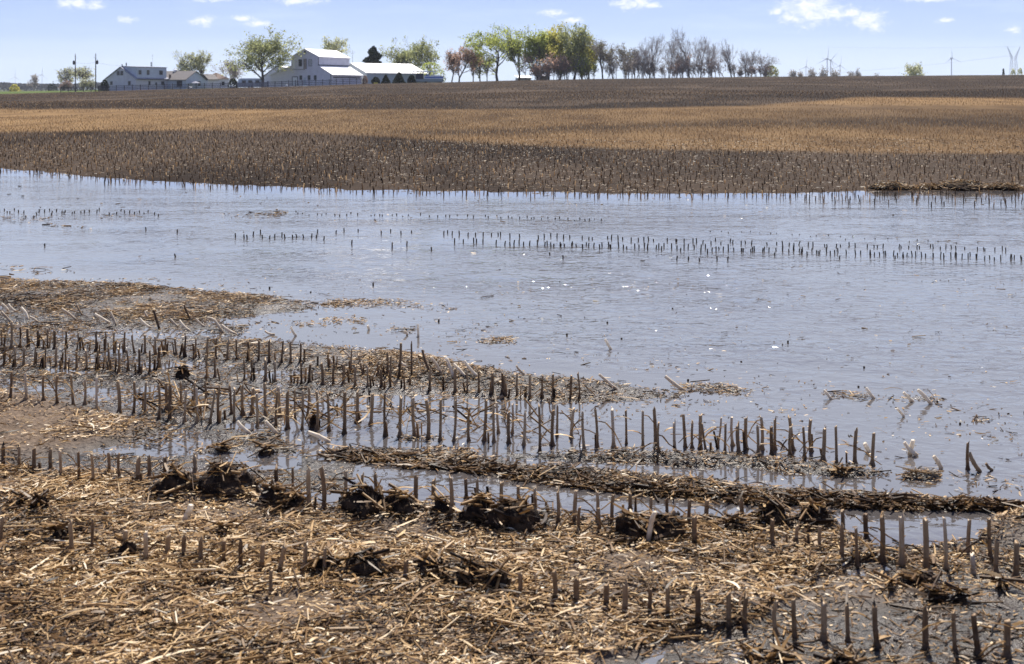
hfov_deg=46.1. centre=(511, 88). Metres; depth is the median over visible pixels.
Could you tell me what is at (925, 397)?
broken stalk
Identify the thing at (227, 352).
corn stub
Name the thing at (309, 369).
corn stub
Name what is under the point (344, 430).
corn stub
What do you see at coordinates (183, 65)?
young tree
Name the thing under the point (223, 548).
corn stub
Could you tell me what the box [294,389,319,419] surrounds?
corn stub
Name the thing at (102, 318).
broken stalk
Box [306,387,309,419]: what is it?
corn stub
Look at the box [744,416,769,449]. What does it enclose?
corn stub
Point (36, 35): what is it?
sky
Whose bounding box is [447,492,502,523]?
soil clod
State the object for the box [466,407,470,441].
corn stub
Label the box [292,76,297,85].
door
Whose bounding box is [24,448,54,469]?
corn stub
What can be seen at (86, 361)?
corn stub
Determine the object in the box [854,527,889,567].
corn stub
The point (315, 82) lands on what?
fence
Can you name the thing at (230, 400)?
corn stub
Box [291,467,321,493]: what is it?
corn stub
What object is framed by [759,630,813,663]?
residue
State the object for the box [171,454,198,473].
corn stub
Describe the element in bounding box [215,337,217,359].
corn stub
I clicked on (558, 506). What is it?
corn stub
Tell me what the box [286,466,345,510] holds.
corn stub
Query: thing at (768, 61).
bare tree
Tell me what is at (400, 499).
soil clod
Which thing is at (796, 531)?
corn stub
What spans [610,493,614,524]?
corn stub
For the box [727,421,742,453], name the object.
corn stub
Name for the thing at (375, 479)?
corn stub
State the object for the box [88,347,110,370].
corn stub
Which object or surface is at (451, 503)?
corn stub
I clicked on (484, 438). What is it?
corn stub
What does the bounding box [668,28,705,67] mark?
bare tree
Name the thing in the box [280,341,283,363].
corn stub
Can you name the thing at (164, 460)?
corn stub
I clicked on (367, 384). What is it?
corn stub
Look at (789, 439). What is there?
corn stub
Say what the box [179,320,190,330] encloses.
broken stalk
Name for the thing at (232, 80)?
shrub
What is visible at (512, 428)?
corn stub
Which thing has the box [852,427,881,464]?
corn stub
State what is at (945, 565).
corn stub
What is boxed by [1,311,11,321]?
broken stalk
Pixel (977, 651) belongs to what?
corn stub
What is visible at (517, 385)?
corn stub
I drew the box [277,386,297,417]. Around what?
corn stub
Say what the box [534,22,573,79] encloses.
grove tree
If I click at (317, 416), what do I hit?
corn stub
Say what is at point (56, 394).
corn stub
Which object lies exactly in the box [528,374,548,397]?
corn stub
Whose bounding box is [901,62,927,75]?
round tree
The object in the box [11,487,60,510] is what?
soil clod
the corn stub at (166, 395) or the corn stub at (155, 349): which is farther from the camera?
the corn stub at (155, 349)
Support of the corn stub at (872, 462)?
on the flood water
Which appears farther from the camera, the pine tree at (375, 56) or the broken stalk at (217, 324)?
the pine tree at (375, 56)
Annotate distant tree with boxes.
[26,74,40,90]
[56,67,77,89]
[72,66,94,81]
[787,69,797,76]
[807,67,817,75]
[818,66,830,75]
[831,67,840,75]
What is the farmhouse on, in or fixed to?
on the ground
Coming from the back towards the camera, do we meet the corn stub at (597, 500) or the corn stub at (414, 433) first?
the corn stub at (414, 433)
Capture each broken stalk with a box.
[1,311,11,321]
[20,307,28,319]
[61,308,77,320]
[94,313,109,322]
[110,312,117,325]
[139,318,151,327]
[153,310,160,328]
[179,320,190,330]
[182,504,193,519]
[183,305,190,319]
[206,317,223,332]
[221,324,236,333]
[236,420,250,433]
[264,420,277,433]
[307,430,330,442]
[421,350,428,369]
[430,357,442,373]
[446,359,453,377]
[453,363,465,375]
[463,360,477,376]
[491,395,503,400]
[598,374,617,389]
[604,339,611,349]
[646,511,657,541]
[664,375,685,391]
[668,510,675,519]
[823,389,831,398]
[863,442,870,451]
[865,387,874,398]
[896,408,904,416]
[903,392,913,401]
[903,441,918,455]
[907,439,914,454]
[917,389,932,404]
[932,455,942,469]
[968,452,981,472]
[985,462,993,470]
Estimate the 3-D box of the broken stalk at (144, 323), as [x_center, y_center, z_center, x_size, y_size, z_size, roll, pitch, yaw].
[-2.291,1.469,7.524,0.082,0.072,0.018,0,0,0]
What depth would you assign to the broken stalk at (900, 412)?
5.49 m
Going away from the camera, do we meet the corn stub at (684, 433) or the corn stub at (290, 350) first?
the corn stub at (684, 433)
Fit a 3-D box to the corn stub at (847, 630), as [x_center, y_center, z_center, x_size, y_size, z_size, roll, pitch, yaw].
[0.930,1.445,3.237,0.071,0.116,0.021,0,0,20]
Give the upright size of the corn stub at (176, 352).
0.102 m
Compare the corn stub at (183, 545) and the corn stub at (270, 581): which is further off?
the corn stub at (183, 545)
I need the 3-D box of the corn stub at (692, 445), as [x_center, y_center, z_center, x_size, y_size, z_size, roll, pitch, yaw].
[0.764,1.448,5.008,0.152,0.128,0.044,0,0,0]
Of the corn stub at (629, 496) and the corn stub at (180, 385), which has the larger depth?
the corn stub at (180, 385)
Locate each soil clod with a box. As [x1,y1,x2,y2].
[0,489,36,510]
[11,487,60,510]
[30,519,78,543]
[93,532,150,559]
[144,462,196,497]
[166,361,194,377]
[188,452,270,497]
[199,517,245,536]
[206,438,236,451]
[247,439,281,457]
[251,479,296,504]
[275,481,317,510]
[299,542,345,577]
[304,408,324,427]
[329,473,393,518]
[337,547,403,581]
[375,482,420,516]
[411,545,451,576]
[424,484,456,518]
[438,550,487,585]
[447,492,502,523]
[471,556,523,592]
[481,494,547,532]
[609,502,648,540]
[639,506,691,540]
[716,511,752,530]
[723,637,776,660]
[751,486,790,524]
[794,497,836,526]
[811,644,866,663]
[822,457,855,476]
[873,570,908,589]
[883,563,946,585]
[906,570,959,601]
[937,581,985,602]
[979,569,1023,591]
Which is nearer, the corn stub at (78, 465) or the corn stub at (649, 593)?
the corn stub at (649, 593)
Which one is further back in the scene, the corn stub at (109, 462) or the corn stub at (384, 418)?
the corn stub at (384, 418)
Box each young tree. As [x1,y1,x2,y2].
[173,49,200,70]
[184,49,214,74]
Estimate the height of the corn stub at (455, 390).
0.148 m
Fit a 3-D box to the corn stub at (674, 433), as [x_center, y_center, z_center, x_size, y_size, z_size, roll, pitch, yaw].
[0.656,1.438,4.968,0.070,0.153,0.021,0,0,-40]
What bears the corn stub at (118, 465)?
on the corn residue at (96, 603)
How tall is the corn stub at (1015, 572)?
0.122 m
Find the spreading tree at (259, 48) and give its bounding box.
[214,24,304,84]
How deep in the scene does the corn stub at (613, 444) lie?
5.02 m
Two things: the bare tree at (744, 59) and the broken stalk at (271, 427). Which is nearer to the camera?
the broken stalk at (271, 427)
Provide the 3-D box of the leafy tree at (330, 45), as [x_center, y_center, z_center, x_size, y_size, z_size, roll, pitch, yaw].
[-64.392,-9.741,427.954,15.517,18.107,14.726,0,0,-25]
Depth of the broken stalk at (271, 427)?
5.20 m
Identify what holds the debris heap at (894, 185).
on the ground
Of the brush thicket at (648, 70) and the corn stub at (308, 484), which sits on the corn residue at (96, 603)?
the corn stub at (308, 484)
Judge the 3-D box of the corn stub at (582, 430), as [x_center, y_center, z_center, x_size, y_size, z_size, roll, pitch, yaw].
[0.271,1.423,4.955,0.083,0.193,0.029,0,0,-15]
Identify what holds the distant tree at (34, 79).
on the ground
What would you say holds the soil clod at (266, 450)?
on the corn residue at (96, 603)
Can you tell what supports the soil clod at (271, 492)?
on the corn residue at (96, 603)
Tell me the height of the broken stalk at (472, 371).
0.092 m
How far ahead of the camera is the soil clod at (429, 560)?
3.63 m
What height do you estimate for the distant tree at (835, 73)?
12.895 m
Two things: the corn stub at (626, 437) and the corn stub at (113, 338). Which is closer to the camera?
the corn stub at (626, 437)
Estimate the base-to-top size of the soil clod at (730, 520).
0.072 m
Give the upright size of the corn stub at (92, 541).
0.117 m
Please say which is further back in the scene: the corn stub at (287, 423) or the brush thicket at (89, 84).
the brush thicket at (89, 84)
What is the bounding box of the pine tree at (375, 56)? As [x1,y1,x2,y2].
[362,46,382,62]
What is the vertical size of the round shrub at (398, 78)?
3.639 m
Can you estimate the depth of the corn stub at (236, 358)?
6.63 m
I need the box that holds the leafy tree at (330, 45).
[320,35,349,55]
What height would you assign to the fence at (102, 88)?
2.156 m
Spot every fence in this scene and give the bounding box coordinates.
[60,86,98,91]
[99,84,107,90]
[108,82,235,90]
[237,81,267,87]
[268,78,363,86]
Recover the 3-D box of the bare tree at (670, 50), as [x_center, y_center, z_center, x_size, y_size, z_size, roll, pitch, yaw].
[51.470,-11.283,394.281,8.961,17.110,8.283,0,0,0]
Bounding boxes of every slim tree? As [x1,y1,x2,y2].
[467,57,482,81]
[475,49,485,80]
[482,54,491,80]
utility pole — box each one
[73,54,75,86]
[94,53,97,90]
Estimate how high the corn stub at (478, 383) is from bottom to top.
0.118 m
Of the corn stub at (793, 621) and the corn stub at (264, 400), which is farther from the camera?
the corn stub at (264, 400)
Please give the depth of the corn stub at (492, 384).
5.87 m
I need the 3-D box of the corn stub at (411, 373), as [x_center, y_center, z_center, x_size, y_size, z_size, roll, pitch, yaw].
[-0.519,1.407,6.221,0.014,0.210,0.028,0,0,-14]
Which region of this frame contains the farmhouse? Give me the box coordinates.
[105,62,206,90]
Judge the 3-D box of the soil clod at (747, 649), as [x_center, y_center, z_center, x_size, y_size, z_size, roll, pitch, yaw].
[0.638,1.481,3.171,0.118,0.064,0.117,0,0,-36]
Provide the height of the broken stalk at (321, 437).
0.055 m
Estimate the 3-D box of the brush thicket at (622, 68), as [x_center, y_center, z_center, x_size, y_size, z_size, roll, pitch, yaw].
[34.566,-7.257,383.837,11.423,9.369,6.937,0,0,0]
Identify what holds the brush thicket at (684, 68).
on the ground
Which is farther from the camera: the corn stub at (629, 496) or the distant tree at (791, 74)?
the distant tree at (791, 74)
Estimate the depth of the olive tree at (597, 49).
387.24 m
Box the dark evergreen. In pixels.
[47,84,57,90]
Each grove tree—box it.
[512,29,552,79]
[528,24,562,79]
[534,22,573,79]
[550,22,595,78]
[556,35,596,75]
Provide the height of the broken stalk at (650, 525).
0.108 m
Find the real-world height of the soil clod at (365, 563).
0.093 m
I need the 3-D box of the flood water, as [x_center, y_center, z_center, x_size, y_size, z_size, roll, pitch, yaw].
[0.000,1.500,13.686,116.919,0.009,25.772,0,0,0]
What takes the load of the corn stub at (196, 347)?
on the ground
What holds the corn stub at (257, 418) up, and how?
on the flood water
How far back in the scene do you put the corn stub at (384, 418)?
5.18 m
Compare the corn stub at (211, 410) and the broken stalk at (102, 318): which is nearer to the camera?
the corn stub at (211, 410)
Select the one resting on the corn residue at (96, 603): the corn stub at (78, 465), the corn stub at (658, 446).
the corn stub at (78, 465)
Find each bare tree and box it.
[209,56,243,80]
[228,64,238,85]
[635,41,652,76]
[640,33,664,77]
[658,29,681,77]
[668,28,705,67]
[689,35,717,77]
[704,42,721,76]
[712,39,743,76]
[727,61,738,76]
[737,51,751,76]
[744,49,759,74]
[752,54,780,76]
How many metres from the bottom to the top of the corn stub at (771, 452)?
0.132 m
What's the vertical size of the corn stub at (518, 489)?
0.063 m
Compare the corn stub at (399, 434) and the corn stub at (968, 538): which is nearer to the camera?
the corn stub at (968, 538)
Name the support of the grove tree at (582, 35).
on the ground
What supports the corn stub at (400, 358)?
on the ground
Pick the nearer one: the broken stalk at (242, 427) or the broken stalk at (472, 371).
the broken stalk at (242, 427)
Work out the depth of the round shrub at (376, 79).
351.46 m
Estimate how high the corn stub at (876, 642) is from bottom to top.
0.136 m
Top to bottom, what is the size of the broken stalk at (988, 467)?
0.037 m
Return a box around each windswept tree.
[459,22,526,80]
[500,24,529,79]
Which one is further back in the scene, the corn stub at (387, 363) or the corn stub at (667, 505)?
the corn stub at (387, 363)
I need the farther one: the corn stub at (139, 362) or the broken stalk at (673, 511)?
the corn stub at (139, 362)
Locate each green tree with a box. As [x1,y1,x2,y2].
[378,35,428,70]
[403,34,439,74]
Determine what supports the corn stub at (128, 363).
on the ground
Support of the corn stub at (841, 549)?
on the ground
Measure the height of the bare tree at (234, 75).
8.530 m
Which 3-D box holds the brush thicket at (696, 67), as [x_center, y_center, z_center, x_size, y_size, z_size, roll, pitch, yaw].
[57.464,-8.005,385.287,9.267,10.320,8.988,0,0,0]
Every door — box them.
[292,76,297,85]
[304,59,306,68]
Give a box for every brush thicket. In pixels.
[58,79,73,89]
[78,77,94,89]
[603,52,634,78]
[625,50,654,78]
[639,56,662,77]
[653,51,692,77]
[668,52,693,77]
[678,51,704,77]
[701,56,725,76]
[735,63,756,76]
[749,63,775,76]
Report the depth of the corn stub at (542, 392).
5.80 m
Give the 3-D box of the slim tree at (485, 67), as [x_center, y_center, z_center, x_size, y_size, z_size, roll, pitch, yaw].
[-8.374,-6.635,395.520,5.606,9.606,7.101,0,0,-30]
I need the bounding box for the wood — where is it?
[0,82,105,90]
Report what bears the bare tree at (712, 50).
on the ground
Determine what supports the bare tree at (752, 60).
on the ground
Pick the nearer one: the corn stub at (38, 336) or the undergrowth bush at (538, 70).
the corn stub at (38, 336)
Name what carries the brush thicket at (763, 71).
on the ground
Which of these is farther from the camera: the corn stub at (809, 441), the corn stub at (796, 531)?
the corn stub at (809, 441)
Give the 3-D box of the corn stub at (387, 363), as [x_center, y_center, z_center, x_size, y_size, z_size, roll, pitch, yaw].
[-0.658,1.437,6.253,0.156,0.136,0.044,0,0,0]
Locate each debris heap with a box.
[866,180,918,189]
[910,182,944,189]
[929,179,994,190]
[984,182,1023,190]
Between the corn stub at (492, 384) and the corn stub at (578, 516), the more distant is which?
the corn stub at (492, 384)
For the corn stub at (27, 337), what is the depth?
6.96 m
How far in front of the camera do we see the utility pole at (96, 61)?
341.86 m
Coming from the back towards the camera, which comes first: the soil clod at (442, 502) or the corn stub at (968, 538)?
the soil clod at (442, 502)
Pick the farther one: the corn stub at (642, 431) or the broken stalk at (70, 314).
the broken stalk at (70, 314)
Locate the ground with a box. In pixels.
[0,75,1023,663]
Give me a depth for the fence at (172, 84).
342.42 m
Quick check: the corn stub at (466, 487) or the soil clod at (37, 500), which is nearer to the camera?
the soil clod at (37, 500)
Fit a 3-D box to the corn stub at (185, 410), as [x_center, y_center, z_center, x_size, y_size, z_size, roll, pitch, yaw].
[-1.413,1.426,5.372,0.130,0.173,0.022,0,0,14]
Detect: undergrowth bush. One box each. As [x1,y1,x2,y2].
[517,52,563,79]
[545,52,573,79]
[556,52,598,78]
[569,53,597,78]
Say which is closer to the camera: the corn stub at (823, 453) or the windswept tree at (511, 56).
the corn stub at (823, 453)
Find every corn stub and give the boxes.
[0,321,12,349]
[0,329,16,345]
[0,346,16,366]
[0,348,25,366]
[0,444,20,464]
[0,516,4,541]
[1,441,17,463]
[2,345,10,364]
[8,371,22,397]
[11,346,36,366]
[13,447,37,473]
[16,330,46,347]
[24,372,39,399]
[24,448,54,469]
[26,328,35,346]
[34,347,57,365]
[38,329,48,346]
[41,374,58,400]
[49,375,75,405]
[52,330,55,349]
[55,376,77,403]
[58,450,76,474]
[61,451,94,484]
[63,331,78,350]
[64,346,81,368]
[67,377,87,404]
[68,519,73,555]
[72,330,96,351]
[74,351,78,368]
[77,374,99,410]
[77,452,80,483]
[85,349,87,369]
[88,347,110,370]
[90,519,107,553]
[94,530,127,558]
[97,349,99,370]
[102,331,125,352]
[103,331,106,350]
[103,331,115,351]
[106,453,111,473]
[116,380,142,413]
[117,348,126,372]
[117,453,141,479]
[126,350,148,370]
[131,333,135,352]
[132,381,135,413]
[132,381,146,414]
[135,455,151,478]
[135,456,142,481]
[137,349,140,372]
[139,384,194,420]
[142,530,149,560]
[143,334,153,353]
[143,532,170,554]
[148,350,151,373]
[149,382,182,410]
[154,336,174,354]
[157,347,175,367]
[157,384,160,419]
[162,455,173,477]
[167,381,195,409]
[168,386,199,422]
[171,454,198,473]
[174,338,177,354]
[178,382,203,407]
[180,389,215,423]
[181,534,185,555]
[182,389,207,422]
[184,335,186,356]
[184,336,224,358]
[190,385,220,421]
[195,338,196,357]
[195,354,208,376]
[197,355,216,376]
[197,535,225,565]
[203,540,225,561]
[204,382,207,409]
[208,338,237,359]
[211,538,244,571]
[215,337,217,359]
[219,383,232,414]
[224,356,261,380]
[227,543,265,570]
[230,569,273,595]
[233,387,235,421]
[235,339,237,359]
[237,387,255,414]
[240,383,262,415]
[244,357,267,380]
[246,393,268,426]
[250,359,252,380]
[257,340,259,360]
[261,360,276,381]
[263,382,280,417]
[266,390,309,429]
[267,339,270,362]
[274,392,301,426]
[274,464,301,482]
[275,538,317,573]
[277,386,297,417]
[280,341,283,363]
[286,363,311,382]
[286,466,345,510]
[287,467,329,511]
[289,341,292,363]
[289,389,303,429]
[290,362,302,383]
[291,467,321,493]
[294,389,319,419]
[299,343,301,361]
[300,547,340,574]
[301,543,308,572]
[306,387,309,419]
[306,393,342,431]
[312,362,353,384]
[312,470,347,496]
[314,390,341,430]
[317,392,359,434]
[320,362,324,384]
[331,365,357,385]
[332,389,359,423]
[341,363,353,384]
[349,393,392,424]
[350,349,359,370]
[353,353,364,374]
[361,472,383,493]
[363,393,400,436]
[366,366,368,385]
[369,362,379,374]
[370,352,397,375]
[371,353,391,386]
[373,472,384,491]
[380,368,394,387]
[386,475,432,498]
[396,396,416,437]
[397,343,401,376]
[397,395,416,437]
[402,559,422,581]
[409,476,463,497]
[410,341,412,375]
[425,399,430,438]
[428,366,442,390]
[438,399,442,440]
[448,474,453,515]
[452,398,476,441]
[453,365,457,392]
[463,478,498,499]
[465,371,480,391]
[465,399,504,441]
[466,373,467,392]
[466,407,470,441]
[469,404,495,442]
[476,478,502,499]
[489,372,515,394]
[496,401,522,433]
[499,373,503,395]
[499,481,503,500]
[503,375,507,395]
[506,411,511,443]
[508,412,549,445]
[510,401,530,433]
[515,372,534,396]
[516,485,553,501]
[516,571,522,595]
[522,487,544,502]
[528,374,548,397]
[530,373,553,398]
[537,403,541,451]
[541,375,544,397]
[541,410,574,445]
[547,489,572,523]
[552,375,571,398]
[552,569,596,600]
[553,490,596,523]
[555,405,578,436]
[559,506,606,533]
[567,372,595,398]
[569,407,595,438]
[570,411,586,450]
[573,578,579,605]
[580,507,601,534]
[590,582,612,608]
[594,407,621,447]
[594,488,599,521]
[601,490,655,509]
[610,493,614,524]
[611,408,631,448]
[620,579,627,612]
[625,409,644,443]
[630,584,651,612]
[633,422,660,452]
[641,411,656,446]
[649,496,652,511]
[653,407,672,447]
[664,419,676,449]
[664,586,711,619]
[665,496,686,513]
[678,420,713,448]
[682,414,702,447]
[686,413,702,449]
[687,499,720,521]
[691,514,731,542]
[694,585,701,624]
[698,423,726,451]
[701,422,729,451]
[704,417,721,446]
[704,497,722,515]
[725,592,768,628]
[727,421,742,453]
[730,417,756,445]
[739,497,743,515]
[741,518,774,550]
[741,590,788,631]
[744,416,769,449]
[747,416,784,450]
[756,425,789,454]
[769,425,791,454]
[772,599,802,636]
[773,417,799,450]
[780,426,807,455]
[788,415,796,450]
[790,427,827,458]
[791,597,798,638]
[794,524,798,541]
[799,418,813,451]
[799,598,828,641]
[803,428,826,461]
[817,526,836,547]
[834,425,864,463]
[839,523,877,562]
[841,509,877,531]
[844,602,870,642]
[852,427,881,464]
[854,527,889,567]
[862,513,898,541]
[869,433,875,465]
[872,600,881,649]
[878,511,905,562]
[897,512,935,566]
[913,609,958,653]
[921,604,930,650]
[922,518,929,568]
[942,516,949,570]
[949,552,977,574]
[955,518,993,560]
[964,519,1003,556]
[965,438,970,469]
[969,619,1012,659]
[971,613,1018,656]
[993,536,999,573]
[1011,540,1023,578]
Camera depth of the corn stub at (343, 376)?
6.05 m
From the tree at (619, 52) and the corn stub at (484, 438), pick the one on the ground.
the tree at (619, 52)
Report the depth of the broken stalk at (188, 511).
4.09 m
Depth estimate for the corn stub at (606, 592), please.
3.45 m
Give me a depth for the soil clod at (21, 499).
4.22 m
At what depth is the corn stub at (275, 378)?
6.15 m
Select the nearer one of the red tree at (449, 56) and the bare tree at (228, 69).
the red tree at (449, 56)
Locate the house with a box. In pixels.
[202,73,228,87]
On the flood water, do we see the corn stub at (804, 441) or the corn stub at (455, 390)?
the corn stub at (804, 441)
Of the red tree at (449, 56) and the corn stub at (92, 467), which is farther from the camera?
the red tree at (449, 56)
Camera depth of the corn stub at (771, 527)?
3.85 m
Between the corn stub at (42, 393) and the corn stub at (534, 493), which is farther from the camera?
the corn stub at (42, 393)
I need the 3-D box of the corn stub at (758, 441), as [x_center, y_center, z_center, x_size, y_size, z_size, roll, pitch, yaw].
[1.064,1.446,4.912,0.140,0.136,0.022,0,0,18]
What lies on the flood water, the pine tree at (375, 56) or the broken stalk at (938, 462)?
the broken stalk at (938, 462)
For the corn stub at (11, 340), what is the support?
on the ground
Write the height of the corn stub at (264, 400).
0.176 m
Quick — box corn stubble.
[0,76,1023,560]
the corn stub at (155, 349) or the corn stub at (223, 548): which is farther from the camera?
the corn stub at (155, 349)
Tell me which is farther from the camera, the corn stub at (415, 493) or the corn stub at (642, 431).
the corn stub at (642, 431)
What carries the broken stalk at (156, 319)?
on the ground
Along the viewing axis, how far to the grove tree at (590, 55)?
388.87 m
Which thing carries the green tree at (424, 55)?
on the ground
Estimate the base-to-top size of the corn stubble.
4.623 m
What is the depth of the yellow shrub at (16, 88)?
638.91 m
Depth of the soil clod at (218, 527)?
3.94 m
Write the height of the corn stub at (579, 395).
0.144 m
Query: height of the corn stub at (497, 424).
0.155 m
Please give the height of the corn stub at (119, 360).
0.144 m
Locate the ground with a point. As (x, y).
(900, 111)
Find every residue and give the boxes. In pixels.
[0,137,1023,663]
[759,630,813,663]
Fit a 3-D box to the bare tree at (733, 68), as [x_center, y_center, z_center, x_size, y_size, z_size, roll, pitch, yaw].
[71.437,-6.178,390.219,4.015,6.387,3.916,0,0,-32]
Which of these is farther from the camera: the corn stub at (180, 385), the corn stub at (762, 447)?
the corn stub at (180, 385)
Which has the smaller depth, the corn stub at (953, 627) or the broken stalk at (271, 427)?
the corn stub at (953, 627)
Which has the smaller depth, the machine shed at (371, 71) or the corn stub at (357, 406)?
the corn stub at (357, 406)
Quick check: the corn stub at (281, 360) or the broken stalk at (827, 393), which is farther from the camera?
the corn stub at (281, 360)
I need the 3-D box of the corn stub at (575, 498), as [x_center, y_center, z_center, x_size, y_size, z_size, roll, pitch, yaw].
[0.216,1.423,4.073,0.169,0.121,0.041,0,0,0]
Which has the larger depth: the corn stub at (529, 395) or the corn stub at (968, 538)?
the corn stub at (529, 395)
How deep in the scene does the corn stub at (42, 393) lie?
5.63 m
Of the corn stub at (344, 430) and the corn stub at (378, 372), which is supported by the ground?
the corn stub at (378, 372)
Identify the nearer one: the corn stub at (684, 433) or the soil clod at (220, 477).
the soil clod at (220, 477)
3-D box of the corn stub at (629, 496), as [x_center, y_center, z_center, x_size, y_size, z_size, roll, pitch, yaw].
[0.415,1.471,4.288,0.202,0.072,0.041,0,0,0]
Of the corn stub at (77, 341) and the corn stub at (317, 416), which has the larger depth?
the corn stub at (77, 341)
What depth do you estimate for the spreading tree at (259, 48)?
353.40 m
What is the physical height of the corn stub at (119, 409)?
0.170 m
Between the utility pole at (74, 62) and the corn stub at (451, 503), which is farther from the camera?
the utility pole at (74, 62)
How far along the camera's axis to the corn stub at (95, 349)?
6.83 m
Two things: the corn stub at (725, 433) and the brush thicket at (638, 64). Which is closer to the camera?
the corn stub at (725, 433)
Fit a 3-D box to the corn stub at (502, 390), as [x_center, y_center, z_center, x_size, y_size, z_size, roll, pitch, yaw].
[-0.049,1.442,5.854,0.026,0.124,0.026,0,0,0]
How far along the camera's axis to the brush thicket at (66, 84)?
479.18 m
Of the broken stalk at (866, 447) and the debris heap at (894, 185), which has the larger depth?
the debris heap at (894, 185)
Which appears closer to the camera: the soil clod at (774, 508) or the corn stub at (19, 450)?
the soil clod at (774, 508)
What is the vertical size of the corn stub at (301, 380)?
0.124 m
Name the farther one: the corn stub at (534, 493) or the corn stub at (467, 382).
the corn stub at (467, 382)
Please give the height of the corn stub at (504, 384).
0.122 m
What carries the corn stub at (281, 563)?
on the corn residue at (96, 603)
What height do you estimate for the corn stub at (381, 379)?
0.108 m
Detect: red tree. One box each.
[441,48,465,81]
[446,41,483,81]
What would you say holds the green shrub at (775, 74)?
on the ground
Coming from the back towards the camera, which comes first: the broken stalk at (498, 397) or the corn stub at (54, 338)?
the corn stub at (54, 338)
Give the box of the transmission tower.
[1007,47,1019,74]
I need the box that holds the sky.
[0,0,1023,88]
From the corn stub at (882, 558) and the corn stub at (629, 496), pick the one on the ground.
the corn stub at (882, 558)
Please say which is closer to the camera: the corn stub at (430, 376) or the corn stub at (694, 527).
the corn stub at (694, 527)
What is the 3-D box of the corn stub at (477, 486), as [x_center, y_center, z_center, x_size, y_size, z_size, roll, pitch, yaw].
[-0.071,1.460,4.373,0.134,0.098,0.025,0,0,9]
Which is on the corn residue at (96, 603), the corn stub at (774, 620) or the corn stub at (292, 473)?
the corn stub at (774, 620)
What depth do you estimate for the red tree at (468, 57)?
385.77 m
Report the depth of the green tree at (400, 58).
414.52 m
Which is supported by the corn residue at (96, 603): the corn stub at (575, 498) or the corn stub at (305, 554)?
the corn stub at (305, 554)
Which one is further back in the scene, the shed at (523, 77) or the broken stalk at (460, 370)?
the shed at (523, 77)
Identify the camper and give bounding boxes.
[238,78,261,87]
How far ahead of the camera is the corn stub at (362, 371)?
6.27 m
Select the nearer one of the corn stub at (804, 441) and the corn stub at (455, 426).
the corn stub at (804, 441)
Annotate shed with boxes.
[264,66,287,86]
[349,50,427,83]
[514,75,531,79]
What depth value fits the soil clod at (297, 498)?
4.21 m
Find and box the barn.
[269,49,362,85]
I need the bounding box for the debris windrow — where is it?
[317,443,1023,513]
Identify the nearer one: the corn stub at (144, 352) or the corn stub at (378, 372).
the corn stub at (378, 372)
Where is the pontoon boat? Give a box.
[412,71,444,82]
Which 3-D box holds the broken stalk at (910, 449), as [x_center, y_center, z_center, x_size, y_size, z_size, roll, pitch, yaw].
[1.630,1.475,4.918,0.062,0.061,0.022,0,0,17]
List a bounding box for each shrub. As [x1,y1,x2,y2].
[9,84,19,91]
[100,79,108,87]
[229,78,236,87]
[371,77,379,83]
[381,75,389,83]
[392,72,405,82]
[407,75,415,82]
[416,62,445,82]
[766,65,778,76]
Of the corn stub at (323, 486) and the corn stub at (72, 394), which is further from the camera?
the corn stub at (72, 394)
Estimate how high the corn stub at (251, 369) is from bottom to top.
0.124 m
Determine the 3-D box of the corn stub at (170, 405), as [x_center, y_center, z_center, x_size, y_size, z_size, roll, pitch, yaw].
[-1.549,1.424,5.426,0.253,0.181,0.045,0,0,0]
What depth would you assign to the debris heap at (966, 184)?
17.76 m
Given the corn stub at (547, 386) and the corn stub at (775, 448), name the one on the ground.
the corn stub at (547, 386)
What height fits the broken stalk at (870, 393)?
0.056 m
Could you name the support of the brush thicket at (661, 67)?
on the ground
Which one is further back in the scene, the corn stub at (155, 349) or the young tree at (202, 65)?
the young tree at (202, 65)
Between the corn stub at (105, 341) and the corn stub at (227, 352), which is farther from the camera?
the corn stub at (105, 341)
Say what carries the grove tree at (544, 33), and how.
on the ground
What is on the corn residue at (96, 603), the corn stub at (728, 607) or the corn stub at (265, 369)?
the corn stub at (728, 607)
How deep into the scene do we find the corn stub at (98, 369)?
6.38 m
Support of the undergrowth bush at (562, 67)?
on the ground
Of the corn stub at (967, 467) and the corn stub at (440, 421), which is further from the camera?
the corn stub at (440, 421)
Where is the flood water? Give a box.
[0,168,1023,663]
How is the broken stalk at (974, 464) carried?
on the flood water
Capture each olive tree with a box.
[585,37,611,78]
[599,42,617,73]
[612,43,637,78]
[627,47,640,77]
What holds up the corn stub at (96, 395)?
on the ground
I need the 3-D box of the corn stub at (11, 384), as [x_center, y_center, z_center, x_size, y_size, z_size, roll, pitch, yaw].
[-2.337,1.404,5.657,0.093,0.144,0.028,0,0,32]
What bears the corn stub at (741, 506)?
on the corn residue at (96, 603)
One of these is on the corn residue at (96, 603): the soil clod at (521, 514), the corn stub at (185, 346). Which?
the soil clod at (521, 514)
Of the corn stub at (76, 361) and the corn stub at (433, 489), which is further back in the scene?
the corn stub at (76, 361)
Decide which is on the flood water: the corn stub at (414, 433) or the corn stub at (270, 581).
the corn stub at (414, 433)
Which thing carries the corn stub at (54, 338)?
on the ground
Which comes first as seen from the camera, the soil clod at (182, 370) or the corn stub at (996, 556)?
the corn stub at (996, 556)

